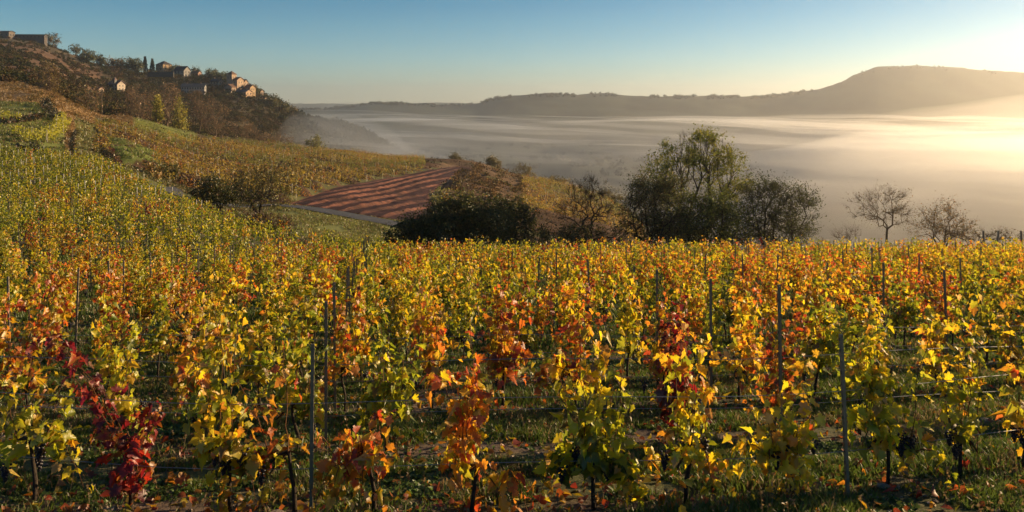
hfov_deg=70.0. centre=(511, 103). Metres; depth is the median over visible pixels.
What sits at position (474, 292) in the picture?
grapevine
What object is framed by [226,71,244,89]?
house
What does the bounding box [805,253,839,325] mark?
grapevine
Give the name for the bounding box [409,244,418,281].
grapevine
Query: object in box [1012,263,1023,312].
grapevine
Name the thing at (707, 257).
grapevine
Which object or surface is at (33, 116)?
hedge
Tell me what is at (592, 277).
grapevine
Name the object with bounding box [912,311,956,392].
grapevine
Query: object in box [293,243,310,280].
grapevine
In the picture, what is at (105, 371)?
grapevine
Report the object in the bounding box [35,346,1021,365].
trellis wire
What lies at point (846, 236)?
bush
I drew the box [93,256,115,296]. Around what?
grapevine
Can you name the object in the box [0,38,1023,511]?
ground
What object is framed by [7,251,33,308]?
grapevine
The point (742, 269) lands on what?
vineyard post
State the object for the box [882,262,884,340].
vineyard post
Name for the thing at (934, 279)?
grapevine
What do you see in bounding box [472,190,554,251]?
bush
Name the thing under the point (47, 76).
autumn tree
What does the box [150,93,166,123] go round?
poplar tree
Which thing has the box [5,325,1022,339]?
trellis wire
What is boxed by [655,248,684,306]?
grapevine
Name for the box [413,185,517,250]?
bush
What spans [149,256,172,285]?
grapevine
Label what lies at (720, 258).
grapevine
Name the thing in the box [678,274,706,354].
grapevine
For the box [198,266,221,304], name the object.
grapevine
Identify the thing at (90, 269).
vineyard post
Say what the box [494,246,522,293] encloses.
grapevine
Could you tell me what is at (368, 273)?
grapevine
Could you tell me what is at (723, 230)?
bush
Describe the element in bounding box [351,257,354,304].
vineyard post
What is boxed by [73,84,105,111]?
bare tree
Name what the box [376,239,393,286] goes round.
grapevine
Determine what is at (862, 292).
grapevine
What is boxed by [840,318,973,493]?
grapevine
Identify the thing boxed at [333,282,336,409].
vineyard post
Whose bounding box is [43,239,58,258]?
grapevine
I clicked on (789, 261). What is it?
grapevine
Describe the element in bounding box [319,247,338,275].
grapevine
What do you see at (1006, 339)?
grapevine
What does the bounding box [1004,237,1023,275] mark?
grapevine
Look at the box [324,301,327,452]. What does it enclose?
vineyard post
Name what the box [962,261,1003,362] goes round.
grapevine
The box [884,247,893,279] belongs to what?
grapevine
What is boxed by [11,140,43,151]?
hedge
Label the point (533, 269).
grapevine
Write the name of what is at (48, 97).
undergrowth
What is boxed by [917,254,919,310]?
vineyard post
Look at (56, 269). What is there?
grapevine
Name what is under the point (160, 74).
retaining wall
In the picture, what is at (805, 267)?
grapevine
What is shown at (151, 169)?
hedge
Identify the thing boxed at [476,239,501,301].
grapevine
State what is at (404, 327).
trellis wire
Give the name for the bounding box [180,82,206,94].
house
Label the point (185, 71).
house
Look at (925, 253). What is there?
grapevine
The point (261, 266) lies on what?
grapevine
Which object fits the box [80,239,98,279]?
grapevine
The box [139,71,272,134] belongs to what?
woods
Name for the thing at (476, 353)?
trellis wire
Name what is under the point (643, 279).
grapevine
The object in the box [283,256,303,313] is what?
grapevine
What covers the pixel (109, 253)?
grapevine
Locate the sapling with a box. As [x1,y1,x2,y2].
[449,162,498,205]
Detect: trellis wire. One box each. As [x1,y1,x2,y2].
[0,373,1020,404]
[0,391,998,416]
[0,429,1022,469]
[2,316,947,327]
[3,339,1021,358]
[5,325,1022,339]
[16,325,1006,340]
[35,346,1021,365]
[37,363,1001,381]
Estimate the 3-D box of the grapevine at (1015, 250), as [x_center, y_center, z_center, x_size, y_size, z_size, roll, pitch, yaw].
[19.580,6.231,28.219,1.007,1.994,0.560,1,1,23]
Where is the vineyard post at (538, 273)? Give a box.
[538,257,539,306]
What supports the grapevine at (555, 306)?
on the ground at (926, 134)
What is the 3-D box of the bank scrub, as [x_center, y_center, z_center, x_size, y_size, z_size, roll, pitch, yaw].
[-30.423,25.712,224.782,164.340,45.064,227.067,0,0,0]
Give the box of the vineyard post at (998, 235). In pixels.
[995,231,999,246]
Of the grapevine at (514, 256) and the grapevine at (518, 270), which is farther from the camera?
the grapevine at (514, 256)
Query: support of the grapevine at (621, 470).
on the ground at (926, 134)
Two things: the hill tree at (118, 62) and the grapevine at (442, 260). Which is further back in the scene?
the hill tree at (118, 62)
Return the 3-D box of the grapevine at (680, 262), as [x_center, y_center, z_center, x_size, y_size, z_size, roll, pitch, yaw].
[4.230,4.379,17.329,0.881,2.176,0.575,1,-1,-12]
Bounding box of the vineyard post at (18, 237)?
[18,222,19,258]
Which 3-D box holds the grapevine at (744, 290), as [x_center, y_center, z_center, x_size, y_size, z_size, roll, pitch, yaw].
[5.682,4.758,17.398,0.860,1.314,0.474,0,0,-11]
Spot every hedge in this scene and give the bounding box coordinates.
[0,112,46,123]
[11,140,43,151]
[38,98,61,120]
[68,129,78,155]
[93,125,115,164]
[102,135,121,164]
[137,160,164,179]
[276,159,358,183]
[287,156,369,167]
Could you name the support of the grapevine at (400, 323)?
on the ground at (926, 134)
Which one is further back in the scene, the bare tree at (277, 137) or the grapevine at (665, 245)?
the bare tree at (277, 137)
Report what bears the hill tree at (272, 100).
on the ground at (926, 134)
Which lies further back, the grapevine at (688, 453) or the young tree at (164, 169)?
the young tree at (164, 169)
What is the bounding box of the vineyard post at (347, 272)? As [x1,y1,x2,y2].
[345,269,348,380]
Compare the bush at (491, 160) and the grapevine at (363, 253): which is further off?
the bush at (491, 160)
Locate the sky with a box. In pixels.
[0,0,1023,103]
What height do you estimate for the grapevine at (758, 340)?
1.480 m
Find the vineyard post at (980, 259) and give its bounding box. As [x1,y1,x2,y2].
[980,246,981,290]
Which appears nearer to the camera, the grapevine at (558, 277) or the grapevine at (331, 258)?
the grapevine at (558, 277)
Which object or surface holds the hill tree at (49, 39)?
on the ground at (926, 134)
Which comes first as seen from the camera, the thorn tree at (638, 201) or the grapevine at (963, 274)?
the grapevine at (963, 274)
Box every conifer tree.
[142,56,148,71]
[149,58,154,71]
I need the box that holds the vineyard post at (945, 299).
[943,270,948,360]
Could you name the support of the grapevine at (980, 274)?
on the ground at (926, 134)
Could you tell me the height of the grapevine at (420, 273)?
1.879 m
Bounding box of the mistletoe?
[769,182,779,190]
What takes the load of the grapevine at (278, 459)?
on the ground at (926, 134)
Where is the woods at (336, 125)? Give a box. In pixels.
[272,97,415,156]
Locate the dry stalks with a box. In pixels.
[0,324,1023,511]
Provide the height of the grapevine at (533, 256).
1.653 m
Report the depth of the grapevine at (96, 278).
26.97 m
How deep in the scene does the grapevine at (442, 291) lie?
20.37 m
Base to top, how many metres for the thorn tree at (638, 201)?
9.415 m
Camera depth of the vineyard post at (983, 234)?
53.46 m
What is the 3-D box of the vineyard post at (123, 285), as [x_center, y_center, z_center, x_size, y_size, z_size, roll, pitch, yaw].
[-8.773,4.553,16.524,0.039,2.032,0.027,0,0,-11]
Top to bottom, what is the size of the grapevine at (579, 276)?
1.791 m
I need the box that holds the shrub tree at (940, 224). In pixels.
[905,190,979,251]
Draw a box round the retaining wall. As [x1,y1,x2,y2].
[147,72,173,76]
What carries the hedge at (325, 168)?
on the ground at (926, 134)
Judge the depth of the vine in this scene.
42.35 m
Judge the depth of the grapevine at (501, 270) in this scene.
27.55 m
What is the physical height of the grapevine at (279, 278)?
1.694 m
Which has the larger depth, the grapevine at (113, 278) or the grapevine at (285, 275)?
the grapevine at (285, 275)
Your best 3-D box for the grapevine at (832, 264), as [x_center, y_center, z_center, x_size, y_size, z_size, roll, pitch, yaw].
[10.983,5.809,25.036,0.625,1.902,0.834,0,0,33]
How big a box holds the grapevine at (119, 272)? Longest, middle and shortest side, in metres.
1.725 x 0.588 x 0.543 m
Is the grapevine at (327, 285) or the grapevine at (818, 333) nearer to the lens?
the grapevine at (818, 333)
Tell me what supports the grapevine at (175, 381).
on the ground at (926, 134)
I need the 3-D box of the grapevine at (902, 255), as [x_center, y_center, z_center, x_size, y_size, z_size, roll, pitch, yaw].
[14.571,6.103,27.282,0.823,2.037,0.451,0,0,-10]
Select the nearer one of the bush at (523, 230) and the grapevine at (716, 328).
the grapevine at (716, 328)
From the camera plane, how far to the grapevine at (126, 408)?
7.98 m
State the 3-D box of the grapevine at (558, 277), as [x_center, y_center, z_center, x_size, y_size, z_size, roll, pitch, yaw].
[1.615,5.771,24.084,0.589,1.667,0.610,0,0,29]
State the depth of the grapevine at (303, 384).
7.83 m
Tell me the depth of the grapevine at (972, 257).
27.85 m
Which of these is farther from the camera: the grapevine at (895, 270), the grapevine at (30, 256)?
the grapevine at (30, 256)
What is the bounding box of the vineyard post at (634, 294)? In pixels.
[633,266,634,356]
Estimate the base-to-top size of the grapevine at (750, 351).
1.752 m
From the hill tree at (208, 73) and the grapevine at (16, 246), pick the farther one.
the hill tree at (208, 73)
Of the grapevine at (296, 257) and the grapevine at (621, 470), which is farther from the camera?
the grapevine at (296, 257)
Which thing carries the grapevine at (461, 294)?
on the ground at (926, 134)
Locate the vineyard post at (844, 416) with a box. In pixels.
[839,334,849,496]
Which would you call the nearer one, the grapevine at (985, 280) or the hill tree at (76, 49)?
the grapevine at (985, 280)
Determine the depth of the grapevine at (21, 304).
11.69 m
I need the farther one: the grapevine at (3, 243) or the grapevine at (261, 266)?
the grapevine at (3, 243)
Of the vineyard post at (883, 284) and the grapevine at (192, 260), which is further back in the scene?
the grapevine at (192, 260)
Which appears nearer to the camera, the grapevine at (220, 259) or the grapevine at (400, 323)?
the grapevine at (400, 323)
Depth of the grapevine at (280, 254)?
27.32 m
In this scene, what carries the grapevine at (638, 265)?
on the ground at (926, 134)
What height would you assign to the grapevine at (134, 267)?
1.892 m
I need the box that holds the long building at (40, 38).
[15,34,47,45]
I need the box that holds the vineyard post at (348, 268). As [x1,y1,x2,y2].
[347,266,350,361]
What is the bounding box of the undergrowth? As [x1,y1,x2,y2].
[0,79,147,150]
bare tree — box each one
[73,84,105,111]
[116,85,162,119]
[153,82,180,125]
[188,85,207,133]
[199,95,232,136]
[228,116,258,139]
[256,129,295,144]
[550,171,627,252]
[843,181,925,248]
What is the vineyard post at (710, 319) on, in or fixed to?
on the ground at (926, 134)
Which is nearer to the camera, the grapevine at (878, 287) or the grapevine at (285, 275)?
the grapevine at (285, 275)
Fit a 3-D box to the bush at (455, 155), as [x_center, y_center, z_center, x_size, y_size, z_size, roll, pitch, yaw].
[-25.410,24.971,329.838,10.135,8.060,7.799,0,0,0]
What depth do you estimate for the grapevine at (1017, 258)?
22.70 m
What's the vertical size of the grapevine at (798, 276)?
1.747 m
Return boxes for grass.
[0,81,810,258]
[0,206,1023,511]
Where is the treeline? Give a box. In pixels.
[299,64,995,110]
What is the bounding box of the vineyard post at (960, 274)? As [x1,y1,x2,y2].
[959,258,962,313]
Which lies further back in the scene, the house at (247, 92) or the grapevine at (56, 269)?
the house at (247, 92)
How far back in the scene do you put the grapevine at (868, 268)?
25.28 m
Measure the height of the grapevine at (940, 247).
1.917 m
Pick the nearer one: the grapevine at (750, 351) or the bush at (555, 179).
the grapevine at (750, 351)
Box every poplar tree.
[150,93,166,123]
[171,97,189,130]
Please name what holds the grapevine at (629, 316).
on the ground at (926, 134)
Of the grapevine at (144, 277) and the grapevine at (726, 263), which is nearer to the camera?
the grapevine at (144, 277)
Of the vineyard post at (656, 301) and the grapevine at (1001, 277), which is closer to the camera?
the vineyard post at (656, 301)
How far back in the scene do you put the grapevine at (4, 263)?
23.68 m
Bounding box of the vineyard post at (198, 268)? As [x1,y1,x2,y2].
[198,248,198,293]
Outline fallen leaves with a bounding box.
[0,315,1023,511]
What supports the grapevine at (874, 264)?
on the ground at (926, 134)
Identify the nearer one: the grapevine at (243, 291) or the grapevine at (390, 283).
the grapevine at (243, 291)
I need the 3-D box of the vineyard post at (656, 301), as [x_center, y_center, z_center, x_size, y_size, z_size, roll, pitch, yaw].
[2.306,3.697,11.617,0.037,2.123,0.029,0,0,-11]
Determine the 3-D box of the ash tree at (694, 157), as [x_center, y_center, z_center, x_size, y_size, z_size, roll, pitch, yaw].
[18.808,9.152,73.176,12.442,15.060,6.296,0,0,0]
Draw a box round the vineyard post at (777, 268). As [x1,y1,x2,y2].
[777,255,778,297]
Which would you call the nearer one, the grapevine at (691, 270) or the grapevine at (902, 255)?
the grapevine at (691, 270)
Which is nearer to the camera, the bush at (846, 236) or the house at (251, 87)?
the bush at (846, 236)
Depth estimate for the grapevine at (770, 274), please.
19.34 m
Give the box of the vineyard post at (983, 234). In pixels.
[982,230,984,244]
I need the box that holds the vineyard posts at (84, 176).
[0,143,206,207]
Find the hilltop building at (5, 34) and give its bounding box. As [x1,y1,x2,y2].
[0,31,15,38]
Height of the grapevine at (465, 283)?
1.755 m
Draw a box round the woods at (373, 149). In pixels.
[291,110,718,245]
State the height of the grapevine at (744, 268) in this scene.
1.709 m
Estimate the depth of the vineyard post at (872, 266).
21.50 m
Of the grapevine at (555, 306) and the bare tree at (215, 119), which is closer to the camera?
the grapevine at (555, 306)
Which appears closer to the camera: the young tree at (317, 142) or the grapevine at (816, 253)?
the grapevine at (816, 253)
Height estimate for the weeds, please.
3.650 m
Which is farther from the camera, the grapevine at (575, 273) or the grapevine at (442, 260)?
the grapevine at (442, 260)
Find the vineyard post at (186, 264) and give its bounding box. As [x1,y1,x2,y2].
[185,249,187,292]
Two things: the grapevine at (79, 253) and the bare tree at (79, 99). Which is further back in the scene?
the bare tree at (79, 99)
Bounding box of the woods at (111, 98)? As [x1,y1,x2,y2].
[0,36,309,146]
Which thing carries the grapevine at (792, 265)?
on the ground at (926, 134)
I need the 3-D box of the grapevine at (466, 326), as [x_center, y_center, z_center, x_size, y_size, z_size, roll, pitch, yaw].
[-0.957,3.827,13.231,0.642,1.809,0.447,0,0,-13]
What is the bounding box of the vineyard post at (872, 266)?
[871,248,873,296]
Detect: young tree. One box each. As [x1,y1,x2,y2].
[153,154,183,181]
[304,134,328,148]
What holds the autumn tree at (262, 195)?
on the ground at (926, 134)
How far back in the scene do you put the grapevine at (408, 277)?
18.44 m
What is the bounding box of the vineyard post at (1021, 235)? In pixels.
[1020,231,1022,244]
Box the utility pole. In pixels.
[99,89,103,114]
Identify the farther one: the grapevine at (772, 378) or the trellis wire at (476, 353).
the trellis wire at (476, 353)
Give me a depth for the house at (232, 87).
639.91 m
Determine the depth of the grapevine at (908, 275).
18.00 m
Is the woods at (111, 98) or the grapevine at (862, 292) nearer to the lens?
the grapevine at (862, 292)
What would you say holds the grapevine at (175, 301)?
on the ground at (926, 134)
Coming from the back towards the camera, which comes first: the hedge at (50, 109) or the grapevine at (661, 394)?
the hedge at (50, 109)
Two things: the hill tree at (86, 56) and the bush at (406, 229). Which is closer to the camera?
the bush at (406, 229)
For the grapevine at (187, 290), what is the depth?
18.41 m
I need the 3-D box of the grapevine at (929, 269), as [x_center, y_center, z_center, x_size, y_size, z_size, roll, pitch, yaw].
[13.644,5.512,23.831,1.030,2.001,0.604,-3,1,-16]
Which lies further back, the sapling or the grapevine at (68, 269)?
the sapling
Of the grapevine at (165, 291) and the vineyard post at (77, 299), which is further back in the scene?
the grapevine at (165, 291)
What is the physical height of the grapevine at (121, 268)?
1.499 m
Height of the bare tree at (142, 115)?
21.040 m
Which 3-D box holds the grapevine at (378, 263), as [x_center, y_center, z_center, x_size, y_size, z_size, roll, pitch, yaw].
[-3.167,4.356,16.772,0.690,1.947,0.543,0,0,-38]
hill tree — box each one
[45,32,54,44]
[50,32,62,46]
[68,43,81,54]
[75,49,98,63]
[92,53,107,64]
[107,58,126,68]
[123,58,144,71]
[169,64,177,71]
[204,67,219,76]
[215,71,227,78]
[253,84,261,93]
[264,93,280,108]
[277,101,291,111]
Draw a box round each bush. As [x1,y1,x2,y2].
[181,171,250,211]
[218,202,300,230]
[379,209,444,247]
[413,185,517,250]
[448,150,465,159]
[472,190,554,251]
[483,155,506,168]
[512,161,538,177]
[532,174,569,183]
[535,219,628,253]
[594,186,626,200]
[658,179,763,252]
[831,222,860,256]
[945,222,1023,248]
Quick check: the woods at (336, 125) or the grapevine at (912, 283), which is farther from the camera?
the woods at (336, 125)
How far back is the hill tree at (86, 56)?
654.86 m
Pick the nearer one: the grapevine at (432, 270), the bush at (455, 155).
the grapevine at (432, 270)
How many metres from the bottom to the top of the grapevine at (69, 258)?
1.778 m
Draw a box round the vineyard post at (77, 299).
[75,267,79,351]
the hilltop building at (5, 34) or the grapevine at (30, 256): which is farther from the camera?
the hilltop building at (5, 34)
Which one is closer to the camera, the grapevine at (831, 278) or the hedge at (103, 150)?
the grapevine at (831, 278)
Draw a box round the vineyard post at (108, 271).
[108,261,109,289]
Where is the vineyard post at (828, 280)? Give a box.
[827,263,828,307]
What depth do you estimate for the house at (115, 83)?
517.64 m
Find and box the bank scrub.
[83,116,644,250]
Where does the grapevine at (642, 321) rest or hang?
on the ground at (926, 134)
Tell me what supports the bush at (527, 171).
on the ground at (926, 134)
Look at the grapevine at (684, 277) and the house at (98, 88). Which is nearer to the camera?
the grapevine at (684, 277)
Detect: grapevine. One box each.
[0,226,12,258]
[0,235,12,271]
[0,249,20,291]
[0,249,22,322]
[0,290,16,355]
[0,292,49,405]
[0,366,93,502]
[2,242,20,282]
[4,258,22,299]
[5,242,28,280]
[5,265,43,320]
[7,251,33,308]
[9,263,71,376]
[19,237,39,266]
[25,333,165,507]
[29,254,46,273]
[30,241,56,289]
[31,251,54,306]
[35,288,76,359]
[41,249,71,297]
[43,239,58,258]
[44,262,76,340]
[47,239,60,270]
[51,263,82,319]
[59,256,80,288]
[61,249,84,280]
[67,249,88,306]
[70,245,85,263]
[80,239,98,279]
[87,252,102,284]
[87,284,154,452]
[89,316,144,401]
[91,277,144,351]
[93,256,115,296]
[93,258,133,342]
[94,243,121,284]
[95,254,109,302]
[98,260,126,292]
[99,257,124,316]
[119,249,142,302]
[124,251,139,278]
[125,257,147,313]
[128,244,149,283]
[131,250,164,332]
[133,274,178,383]
[137,249,147,282]
[138,258,155,296]
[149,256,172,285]
[149,258,172,297]
[149,275,175,362]
[153,258,176,314]
[155,244,173,286]
[159,281,207,410]
[164,254,184,312]
[166,257,203,331]
[168,253,193,284]
[171,292,252,443]
[174,260,200,322]
[175,307,296,511]
[179,240,199,283]
[194,294,238,382]
[196,265,253,352]
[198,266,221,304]
[204,265,229,340]
[207,240,226,290]
[211,248,228,271]
[217,340,342,511]
[218,255,232,288]
[222,256,242,298]
[225,297,287,406]
[228,256,258,312]
[231,246,250,290]
[237,251,252,287]
[246,261,296,340]
[246,278,294,358]
[251,246,275,293]
[253,307,349,449]
[260,253,274,295]
[262,242,287,284]
[264,248,277,273]
[269,254,298,320]
[270,262,291,327]
[280,279,318,377]
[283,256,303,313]
[284,245,306,307]
[285,262,332,341]
[291,245,307,280]
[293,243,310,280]
[307,258,337,330]
[309,406,424,511]
[313,242,345,291]
[316,257,333,318]
[317,286,367,410]
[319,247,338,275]
[323,248,369,357]
[334,304,426,451]
[339,256,355,295]
[346,251,360,275]
[348,268,380,380]
[351,245,364,278]
[351,248,376,304]
[352,256,385,303]
[352,267,391,341]
[365,249,388,330]
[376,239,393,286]
[376,250,395,283]
[384,267,414,306]
[386,270,424,360]
[388,260,414,308]
[394,246,413,293]
[394,256,431,319]
[401,257,430,345]
[403,253,431,318]
[404,247,413,279]
[404,273,458,408]
[408,271,449,380]
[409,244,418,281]
[419,248,438,292]
[420,326,530,511]
[428,247,443,290]
[431,254,460,304]
[433,246,447,279]
[435,252,453,288]
[441,266,469,321]
[443,266,476,358]
[450,256,465,294]
[453,252,479,296]
[457,242,473,272]
[458,255,479,311]
[458,258,482,329]
[459,244,483,288]
[462,252,476,286]
[469,270,507,341]
[473,268,533,407]
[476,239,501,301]
[482,244,493,287]
[486,284,519,370]
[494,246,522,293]
[496,253,506,286]
[499,264,544,328]
[504,257,529,312]
[506,266,543,357]
[509,246,517,284]
[516,261,537,283]
[520,250,537,287]
[521,255,537,293]
[527,320,649,510]
[532,273,556,341]
[533,275,612,412]
[537,250,574,330]
[547,238,566,288]
[551,255,565,297]
[552,242,572,290]
[557,263,586,338]
[557,280,609,346]
[559,258,588,310]
[568,253,589,293]
[574,244,586,284]
[578,257,599,308]
[583,250,602,288]
[588,241,617,327]
[597,249,624,302]
[609,246,626,285]
[609,268,647,376]
[612,249,626,292]
[616,257,642,305]
[616,263,654,338]
[633,251,642,288]
[634,250,655,318]
[634,321,727,511]
[635,239,651,285]
[637,283,690,403]
[640,261,660,323]
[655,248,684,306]
[655,295,701,438]
[659,243,677,282]
[661,245,679,284]
[664,255,701,341]
[669,239,687,274]
[672,248,691,300]
[674,243,708,320]
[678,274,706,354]
[679,252,715,311]
[684,255,701,286]
[686,246,700,272]
[689,275,726,377]
[697,251,719,286]
[703,244,723,295]
[703,258,720,300]
[703,264,750,338]
[706,243,727,286]
[712,237,732,282]
[713,274,768,412]
[715,342,825,501]
[728,267,762,339]
[731,246,757,291]
[731,255,754,296]
[731,295,772,353]
[733,251,750,281]
[734,279,759,309]
[736,250,745,283]
[755,307,812,432]
[758,259,794,331]
[758,262,792,326]
[759,259,791,309]
[761,254,774,296]
[762,246,776,281]
[764,251,785,296]
[764,252,785,294]
[781,239,801,292]
[782,278,851,395]
[786,257,801,283]
[789,271,815,351]
[790,254,809,308]
[792,254,852,353]
[796,248,816,295]
[802,252,826,306]
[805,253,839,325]
[806,241,831,280]
[814,249,826,280]
[814,271,837,339]
[819,260,845,299]
[824,245,840,283]
[830,249,868,314]
[831,243,854,268]
[831,248,864,308]
[831,263,870,349]
[831,288,893,434]
[840,248,851,283]
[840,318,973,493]
[854,264,874,295]
[855,251,895,311]
[855,255,875,296]
[860,250,870,278]
[863,292,892,377]
[865,245,881,286]
[869,252,881,286]
[871,261,924,347]
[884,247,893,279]
[885,250,914,285]
[885,259,902,298]
[891,241,912,289]
[895,258,927,318]
[896,269,924,331]
[901,251,925,289]
[902,258,932,304]
[903,242,920,264]
[911,244,929,285]
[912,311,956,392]
[915,271,960,353]
[916,238,939,286]
[918,294,999,479]
[919,243,946,295]
[925,255,953,311]
[927,245,945,277]
[936,245,957,270]
[937,266,973,346]
[938,249,966,291]
[939,247,958,274]
[941,271,962,334]
[946,266,965,307]
[954,245,970,271]
[958,257,983,306]
[961,246,974,278]
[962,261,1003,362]
[964,251,983,293]
[965,245,980,281]
[971,241,1001,303]
[975,250,997,290]
[979,263,1011,327]
[983,255,1011,303]
[985,237,1008,277]
[986,298,1023,466]
[994,250,1023,313]
[995,243,1010,269]
[995,288,1023,385]
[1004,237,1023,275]
[1004,245,1023,287]
[1006,238,1023,270]
[1009,238,1023,301]
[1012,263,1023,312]
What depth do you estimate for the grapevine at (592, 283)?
20.52 m
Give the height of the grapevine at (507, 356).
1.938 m
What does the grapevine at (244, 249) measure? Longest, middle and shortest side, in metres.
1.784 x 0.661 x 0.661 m
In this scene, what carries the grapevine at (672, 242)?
on the ground at (926, 134)
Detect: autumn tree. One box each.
[32,60,65,95]
[222,159,300,217]
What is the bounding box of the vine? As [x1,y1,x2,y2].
[0,144,1023,355]
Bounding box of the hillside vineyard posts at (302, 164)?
[18,110,629,225]
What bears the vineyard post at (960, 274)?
on the ground at (926, 134)
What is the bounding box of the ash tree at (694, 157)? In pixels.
[640,122,758,247]
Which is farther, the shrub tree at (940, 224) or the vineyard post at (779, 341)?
the shrub tree at (940, 224)
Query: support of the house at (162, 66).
on the ground at (926, 134)
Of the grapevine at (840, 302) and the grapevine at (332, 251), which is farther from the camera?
the grapevine at (332, 251)
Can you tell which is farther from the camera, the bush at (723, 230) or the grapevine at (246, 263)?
the bush at (723, 230)
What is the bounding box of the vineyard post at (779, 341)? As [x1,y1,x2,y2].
[777,284,782,428]
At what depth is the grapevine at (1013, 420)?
7.24 m
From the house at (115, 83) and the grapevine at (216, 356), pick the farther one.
the house at (115, 83)
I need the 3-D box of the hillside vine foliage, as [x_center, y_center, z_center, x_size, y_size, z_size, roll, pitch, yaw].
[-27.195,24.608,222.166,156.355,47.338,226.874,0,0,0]
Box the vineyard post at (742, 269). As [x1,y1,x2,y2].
[741,255,743,297]
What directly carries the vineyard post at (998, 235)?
on the ground at (926, 134)
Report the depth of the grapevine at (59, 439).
6.37 m
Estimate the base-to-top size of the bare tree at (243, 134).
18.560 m
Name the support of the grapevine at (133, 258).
on the ground at (926, 134)
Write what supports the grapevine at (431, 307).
on the ground at (926, 134)
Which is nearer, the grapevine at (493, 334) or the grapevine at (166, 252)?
the grapevine at (493, 334)
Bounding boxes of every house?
[92,87,104,92]
[108,77,125,90]
[155,61,171,71]
[173,65,190,77]
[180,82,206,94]
[191,70,201,76]
[209,77,224,85]
[224,84,236,90]
[226,71,244,89]
[236,88,252,96]
[243,84,255,96]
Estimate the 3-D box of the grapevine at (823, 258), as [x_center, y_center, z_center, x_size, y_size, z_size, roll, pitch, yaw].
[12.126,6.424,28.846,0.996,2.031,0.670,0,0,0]
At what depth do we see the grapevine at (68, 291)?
15.14 m
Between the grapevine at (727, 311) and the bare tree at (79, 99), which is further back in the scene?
the bare tree at (79, 99)
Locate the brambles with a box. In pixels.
[450,160,527,205]
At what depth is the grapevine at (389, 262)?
29.06 m
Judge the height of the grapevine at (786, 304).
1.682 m
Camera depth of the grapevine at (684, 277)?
18.98 m
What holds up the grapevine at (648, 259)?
on the ground at (926, 134)
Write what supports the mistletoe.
attached to the thorn tree at (790, 224)
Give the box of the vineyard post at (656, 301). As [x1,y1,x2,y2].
[656,270,657,352]
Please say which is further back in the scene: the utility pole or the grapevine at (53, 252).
the utility pole
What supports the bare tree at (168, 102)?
on the ground at (926, 134)
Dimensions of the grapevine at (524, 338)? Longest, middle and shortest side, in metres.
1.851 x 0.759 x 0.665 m
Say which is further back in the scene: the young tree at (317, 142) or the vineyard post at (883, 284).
the young tree at (317, 142)
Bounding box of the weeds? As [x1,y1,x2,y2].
[0,293,1023,511]
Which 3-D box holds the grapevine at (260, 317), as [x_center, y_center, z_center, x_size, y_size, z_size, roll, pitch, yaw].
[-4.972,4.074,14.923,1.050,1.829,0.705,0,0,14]
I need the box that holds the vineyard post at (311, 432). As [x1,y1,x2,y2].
[309,343,314,510]
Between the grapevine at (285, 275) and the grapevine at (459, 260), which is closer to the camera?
the grapevine at (285, 275)
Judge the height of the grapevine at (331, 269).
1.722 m
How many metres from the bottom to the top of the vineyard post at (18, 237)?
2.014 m
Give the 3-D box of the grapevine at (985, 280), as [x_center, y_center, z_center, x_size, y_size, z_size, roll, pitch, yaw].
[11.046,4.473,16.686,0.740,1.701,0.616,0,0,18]
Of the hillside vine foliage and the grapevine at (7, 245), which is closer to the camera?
the grapevine at (7, 245)
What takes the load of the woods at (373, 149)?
on the ground at (926, 134)
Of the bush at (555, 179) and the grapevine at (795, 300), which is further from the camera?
the bush at (555, 179)
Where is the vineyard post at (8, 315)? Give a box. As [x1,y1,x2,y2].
[6,276,10,374]
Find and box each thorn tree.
[608,162,698,252]
[730,168,826,249]
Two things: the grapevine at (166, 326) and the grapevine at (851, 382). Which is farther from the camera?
the grapevine at (166, 326)
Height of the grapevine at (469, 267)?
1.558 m
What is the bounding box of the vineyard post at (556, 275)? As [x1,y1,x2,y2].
[556,252,556,315]
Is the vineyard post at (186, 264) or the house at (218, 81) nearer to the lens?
the vineyard post at (186, 264)
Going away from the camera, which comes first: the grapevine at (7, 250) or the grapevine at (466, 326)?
the grapevine at (466, 326)
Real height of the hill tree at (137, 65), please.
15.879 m
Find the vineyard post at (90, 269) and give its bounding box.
[89,245,91,290]
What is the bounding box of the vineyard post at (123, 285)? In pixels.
[123,260,124,326]
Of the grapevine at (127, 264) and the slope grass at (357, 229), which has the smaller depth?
the grapevine at (127, 264)
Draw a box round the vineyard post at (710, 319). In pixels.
[709,278,712,404]
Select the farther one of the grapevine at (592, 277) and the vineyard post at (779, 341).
the grapevine at (592, 277)
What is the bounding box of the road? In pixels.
[145,182,477,246]
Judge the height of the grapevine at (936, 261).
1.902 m
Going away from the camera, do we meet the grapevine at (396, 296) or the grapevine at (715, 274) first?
the grapevine at (396, 296)
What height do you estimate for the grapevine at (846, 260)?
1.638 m
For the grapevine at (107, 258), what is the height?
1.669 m
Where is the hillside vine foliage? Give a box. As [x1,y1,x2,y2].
[0,109,645,242]
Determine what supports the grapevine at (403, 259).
on the ground at (926, 134)
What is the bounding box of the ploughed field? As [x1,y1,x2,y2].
[295,166,469,219]
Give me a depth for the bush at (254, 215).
65.95 m
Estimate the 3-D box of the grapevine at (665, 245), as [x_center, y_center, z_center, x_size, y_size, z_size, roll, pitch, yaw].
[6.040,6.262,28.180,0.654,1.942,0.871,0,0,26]
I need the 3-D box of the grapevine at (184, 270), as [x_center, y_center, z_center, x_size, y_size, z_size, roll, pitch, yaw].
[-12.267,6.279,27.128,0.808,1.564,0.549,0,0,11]
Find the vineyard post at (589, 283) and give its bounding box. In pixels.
[587,259,590,340]
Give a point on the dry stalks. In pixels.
(517, 505)
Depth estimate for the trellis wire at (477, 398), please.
6.26 m
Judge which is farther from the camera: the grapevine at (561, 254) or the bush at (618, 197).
the bush at (618, 197)

